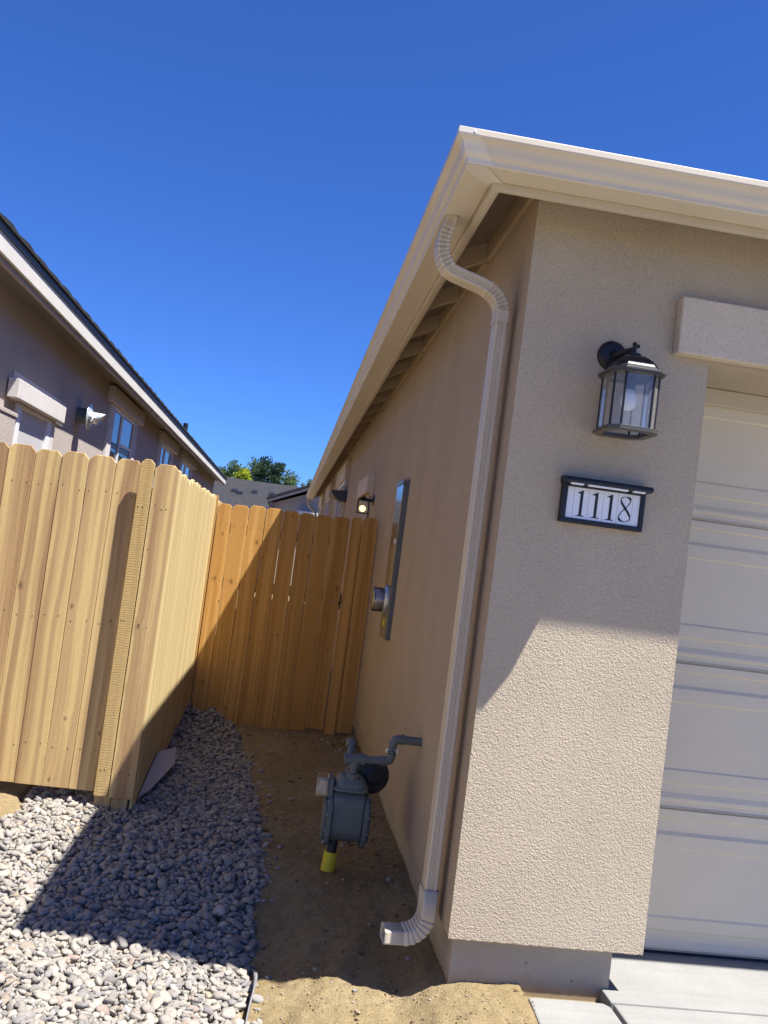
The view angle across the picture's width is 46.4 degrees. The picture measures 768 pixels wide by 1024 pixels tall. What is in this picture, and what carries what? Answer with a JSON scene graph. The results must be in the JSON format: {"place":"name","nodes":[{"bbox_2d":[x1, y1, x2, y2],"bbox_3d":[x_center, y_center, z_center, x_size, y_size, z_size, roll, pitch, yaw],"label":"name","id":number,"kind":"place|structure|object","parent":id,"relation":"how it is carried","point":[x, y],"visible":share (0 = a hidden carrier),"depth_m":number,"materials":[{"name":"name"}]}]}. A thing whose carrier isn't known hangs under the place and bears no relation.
{"place":"outdoors","nodes":[
{"label":"outdoors","id":0,"kind":"place"},
{"bbox_2d":[0,702,306,1023],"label":"gravel","id":1,"kind":"structure","parent":0,"point":[67,907],"depth_m":3.83,"materials":[{"name":"grey gravel"}]},
{"bbox_2d":[137,747,175,798],"bbox_3d":[-1.329,1.536,5.313,0.122,0.116,0.862,8,-3,-6],"label":"stone slab","id":2,"kind":"object","parent":1,"relation":"on","point":[163,763],"depth_m":5.35,"materials":[{"name":"grey stone"}]},
{"bbox_2d":[245,969,257,1023],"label":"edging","id":3,"kind":"object","parent":1,"relation":"on","point":[253,988],"visible":0.84,"depth_m":3.30,"materials":[{"name":"white plastic"}]},
{"bbox_2d":[0,581,599,1023],"bbox_3d":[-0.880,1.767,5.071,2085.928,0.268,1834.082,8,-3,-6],"label":"ground","id":4,"kind":"structure","parent":0,"point":[362,905],"depth_m":3.87,"materials":[{"name":"soil"}]},
{"bbox_2d":[0,442,218,810],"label":"wooden fence","id":5,"kind":"object","parent":4,"relation":"on","point":[98,657],"visible":0.86,"depth_m":4.78,"materials":[{"name":"brown wood"}]},
{"bbox_2d":[191,503,349,730],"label":"wooden gate","id":6,"kind":"structure","parent":5,"relation":"attached to","point":[231,698],"depth_m":7.53,"materials":[{"name":"orange wood"}]},
{"bbox_2d":[0,212,226,582],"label":"neighbour house","id":7,"kind":"structure","parent":4,"relation":"on","point":[62,358],"depth_m":7.08,"materials":[{"name":"paint"}]},
{"bbox_2d":[17,410,45,452],"bbox_3d":[-2.753,0.364,6.547,0.050,2.217,0.698,8,-3,-6],"label":"door","id":8,"kind":"structure","parent":7,"relation":"in","point":[31,428],"depth_m":6.60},
{"bbox_2d":[75,404,105,429],"bbox_3d":[-2.598,-0.841,7.950,0.247,0.236,0.236,8,-3,-6],"label":"wall light","id":9,"kind":"object","parent":7,"relation":"attached to","point":[88,417],"depth_m":7.90,"materials":[{"name":"grey paint"}]},
{"bbox_2d":[102,385,144,462],"bbox_3d":[-2.957,-0.459,9.984,0.065,1.592,1.921,8,-3,-6],"label":"window","id":10,"kind":"structure","parent":7,"relation":"in","point":[124,419],"depth_m":9.83,"materials":[{"name":"glass"}]},
{"bbox_2d":[152,430,178,487],"bbox_3d":[-3.350,-0.327,13.544,0.065,1.602,1.872,8,-3,-6],"label":"window","id":11,"kind":"structure","parent":7,"relation":"in","point":[167,447],"depth_m":13.28,"materials":[{"name":"glass"}]},
{"bbox_2d":[178,449,197,479],"bbox_3d":[-3.664,-0.224,16.376,0.065,1.611,2.280,8,-3,-6],"label":"window","id":12,"kind":"structure","parent":7,"relation":"in","point":[187,463],"depth_m":16.10,"materials":[{"name":"glass"}]},
{"bbox_2d":[210,500,247,670],"bbox_3d":[-2.384,1.058,14.909,0.055,1.810,14.520,8,-3,-6],"label":"fence","id":13,"kind":"object","parent":4,"relation":"on","point":[219,502],"visible":0.03,"depth_m":9.97,"materials":[{"name":"brown wood"}]},
{"bbox_2d":[222,459,241,477],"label":"pine tree","id":14,"kind":"object","parent":4,"relation":"on","point":[235,466],"visible":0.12,"depth_m":48.43,"materials":[{"name":"green plant"}]},
{"bbox_2d":[232,467,252,480],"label":"broadleaf tree","id":15,"kind":"object","parent":4,"relation":"on","point":[242,473],"visible":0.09,"depth_m":46.26,"materials":[{"name":"green plant"}]},
{"bbox_2d":[240,456,265,480],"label":"pine tree","id":16,"kind":"object","parent":4,"relation":"on","point":[255,467],"visible":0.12,"depth_m":49.53,"materials":[{"name":"green plant"}]},
{"bbox_2d":[213,477,299,577],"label":"grey roof house","id":17,"kind":"structure","parent":4,"relation":"on","point":[233,492],"depth_m":38.14,"materials":[{"name":"grey"}]},
{"bbox_2d":[253,456,286,483],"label":"pine tree","id":18,"kind":"object","parent":4,"relation":"on","point":[274,473],"visible":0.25,"depth_m":48.82,"materials":[{"name":"green plant"}]},
{"bbox_2d":[267,469,300,486],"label":"pine tree","id":19,"kind":"object","parent":4,"relation":"on","point":[292,478],"visible":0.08,"depth_m":49.65,"materials":[{"name":"green plant"}]},
{"bbox_2d":[283,478,293,485],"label":"pine tree","id":20,"kind":"object","parent":4,"relation":"on","point":[288,482],"visible":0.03,"depth_m":49.38,"materials":[{"name":"green plant"}]},
{"bbox_2d":[267,484,319,594],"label":"beige gable house","id":21,"kind":"structure","parent":4,"relation":"on","point":[294,500],"depth_m":27.33,"materials":[{"name":"paint"}]},
{"bbox_2d":[300,479,311,486],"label":"broadleaf tree","id":22,"kind":"object","parent":4,"relation":"on","point":[308,483],"visible":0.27,"depth_m":49.17,"materials":[{"name":"green plant"}]},
{"bbox_2d":[324,517,377,734],"bbox_3d":[-0.291,1.046,7.636,0.224,2.015,0.109,8,-3,-6],"label":"fence stub","id":23,"kind":"object","parent":4,"relation":"on","point":[350,634],"visible":0.98,"depth_m":7.59,"materials":[{"name":"orange wood"}]},
{"bbox_2d":[315,735,421,872],"bbox_3d":[-0.093,1.393,4.323,0.494,0.690,0.268,8,-3,-6],"label":"gas meter","id":24,"kind":"object","parent":4,"relation":"on","point":[346,810],"visible":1,"depth_m":4.23,"materials":[{"name":"grey paint"}]},
{"bbox_2d":[304,126,767,1001],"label":"tan house","id":25,"kind":"structure","parent":4,"relation":"on","point":[590,730],"depth_m":3.40,"materials":[{"name":"paint"}]},
{"bbox_2d":[318,494,324,514],"bbox_3d":[-1.605,0.338,21.859,0.065,1.460,1.800,8,-3,-6],"label":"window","id":26,"kind":"structure","parent":25,"relation":"in","point":[321,500],"depth_m":21.04,"materials":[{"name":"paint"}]},
{"bbox_2d":[324,483,333,515],"bbox_3d":[-1.210,0.249,18.231,0.065,1.560,1.900,8,-3,-6],"label":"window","id":27,"kind":"structure","parent":25,"relation":"in","point":[328,497],"depth_m":17.65,"materials":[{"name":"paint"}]},
{"bbox_2d":[330,490,346,502],"bbox_3d":[-0.662,-0.229,12.823,0.227,0.164,0.400,8,-3,-6],"label":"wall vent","id":28,"kind":"object","parent":25,"relation":"attached to","point":[339,495],"depth_m":12.63,"materials":[{"name":"black metal"}]},
{"bbox_2d":[333,460,350,517],"bbox_3d":[-0.725,0.082,13.861,0.065,1.560,2.300,8,-3,-6],"label":"window","id":29,"kind":"structure","parent":25,"relation":"in","point":[343,475],"depth_m":13.46,"materials":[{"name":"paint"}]},
{"bbox_2d":[358,494,370,525],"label":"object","id":30,"kind":"structure","parent":25,"relation":"in","point":[364,503],"depth_m":9.09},
{"bbox_2d":[356,495,374,513],"bbox_3d":[-0.175,-0.079,8.441,0.152,0.192,0.112,8,-3,-6],"label":"wall lantern","id":31,"kind":"object","parent":25,"relation":"attached to","point":[362,508],"depth_m":8.41,"materials":[{"name":"black metal"}]},
{"bbox_2d":[371,479,409,640],"bbox_3d":[0.024,0.322,6.157,0.148,1.084,0.380,8,-3,-6],"label":"electric meter panel","id":32,"kind":"object","parent":25,"relation":"attached to","point":[384,600],"visible":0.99,"depth_m":6.03,"materials":[{"name":"grey paint"}]},
{"bbox_2d":[557,475,653,531],"bbox_3d":[0.821,-0.031,3.325,0.334,0.172,0.078,8,-3,-6],"label":"house number sign","id":33,"kind":"object","parent":25,"relation":"attached to","point":[601,503],"visible":1,"depth_m":3.34,"materials":[{"name":"plastic"}]},
{"bbox_2d":[592,341,666,440],"bbox_3d":[0.890,-0.464,3.257,0.199,0.373,0.262,8,-3,-6],"label":"wall lantern","id":34,"kind":"object","parent":25,"relation":"attached to","point":[630,368],"depth_m":3.23,"materials":[{"name":"black metal"}]},
{"bbox_2d":[643,405,767,961],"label":"garage door","id":35,"kind":"structure","parent":25,"relation":"in","point":[708,897],"depth_m":3.80,"materials":[{"name":"paint"}]},
{"bbox_2d":[600,952,767,1016],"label":"garage slab","id":36,"kind":"structure","parent":4,"relation":"on","point":[683,982],"depth_m":3.48,"materials":[{"name":"concrete"}]},
{"bbox_2d":[0,0,767,486],"label":"sky","id":37,"kind":"structure","parent":0,"point":[236,194],"materials":[{"name":"blue"}]},
{"bbox_2d":[528,998,621,1023],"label":"path","id":38,"kind":"structure","parent":0,"point":[550,1011],"depth_m":3.14,"materials":[{"name":"concrete"}]},
{"bbox_2d":[613,1004,767,1023],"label":"driveway","id":39,"kind":"structure","parent":0,"point":[626,1014],"depth_m":3.21,"materials":[{"name":"concrete"}]}
]}

